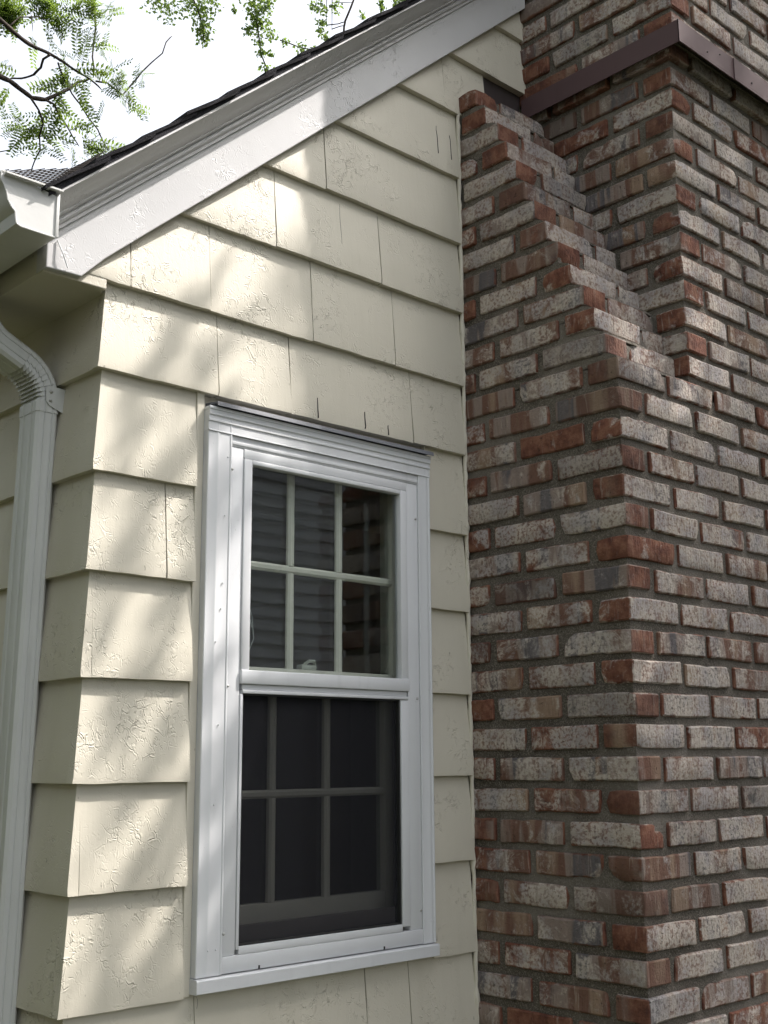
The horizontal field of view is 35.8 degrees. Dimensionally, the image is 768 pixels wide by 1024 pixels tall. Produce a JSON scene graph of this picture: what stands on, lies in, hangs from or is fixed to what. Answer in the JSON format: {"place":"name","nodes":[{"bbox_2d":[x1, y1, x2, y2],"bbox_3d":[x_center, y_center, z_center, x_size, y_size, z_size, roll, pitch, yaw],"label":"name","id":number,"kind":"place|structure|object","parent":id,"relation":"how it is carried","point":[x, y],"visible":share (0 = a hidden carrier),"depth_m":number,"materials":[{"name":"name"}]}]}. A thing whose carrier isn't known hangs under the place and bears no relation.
{"place":"outdoors","nodes":[
{"label":"outdoors","id":0,"kind":"place"},
{"bbox_2d":[0,0,393,182],"label":"sky","id":1,"kind":"structure","parent":0,"point":[188,76],"materials":[{"name":"white"}]},
{"bbox_2d":[0,0,525,1023],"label":"house","id":2,"kind":"structure","parent":0,"point":[236,324],"depth_m":2.67,"materials":[{"name":"beige paint"}]},
{"bbox_2d":[0,321,64,1023],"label":"downspout","id":3,"kind":"object","parent":2,"relation":"attached to","point":[24,368],"visible":1,"depth_m":2.40,"materials":[{"name":"paint"}]},
{"bbox_2d":[0,151,105,273],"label":"gutter","id":4,"kind":"object","parent":2,"relation":"attached to","point":[29,216],"visible":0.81,"depth_m":2.25,"materials":[{"name":"paint"}]},
{"bbox_2d":[189,401,439,995],"bbox_3d":[-0.173,0.404,2.712,0.676,1.210,0.164,10,-16,-42],"label":"window","id":5,"kind":"structure","parent":2,"relation":"in","point":[235,945],"depth_m":2.66,"materials":[{"name":"white metal"}]},
{"label":"ground","id":6,"kind":"structure","parent":0,"visible":0},
{"bbox_2d":[0,0,171,168],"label":"locust tree","id":7,"kind":"object","parent":6,"relation":"on","point":[11,14],"visible":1,"depth_m":6.18,"materials":[{"name":"green plant"}]},
{"bbox_2d":[139,0,404,71],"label":"maple tree","id":8,"kind":"object","parent":6,"relation":"on","point":[257,22],"visible":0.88,"depth_m":12.99,"materials":[{"name":"green plant"}]},
{"bbox_2d":[457,0,767,1023],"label":"brick chimney","id":9,"kind":"object","parent":6,"relation":"on","point":[615,220],"visible":1,"depth_m":2.93,"materials":[{"name":"red brick"}]}
]}

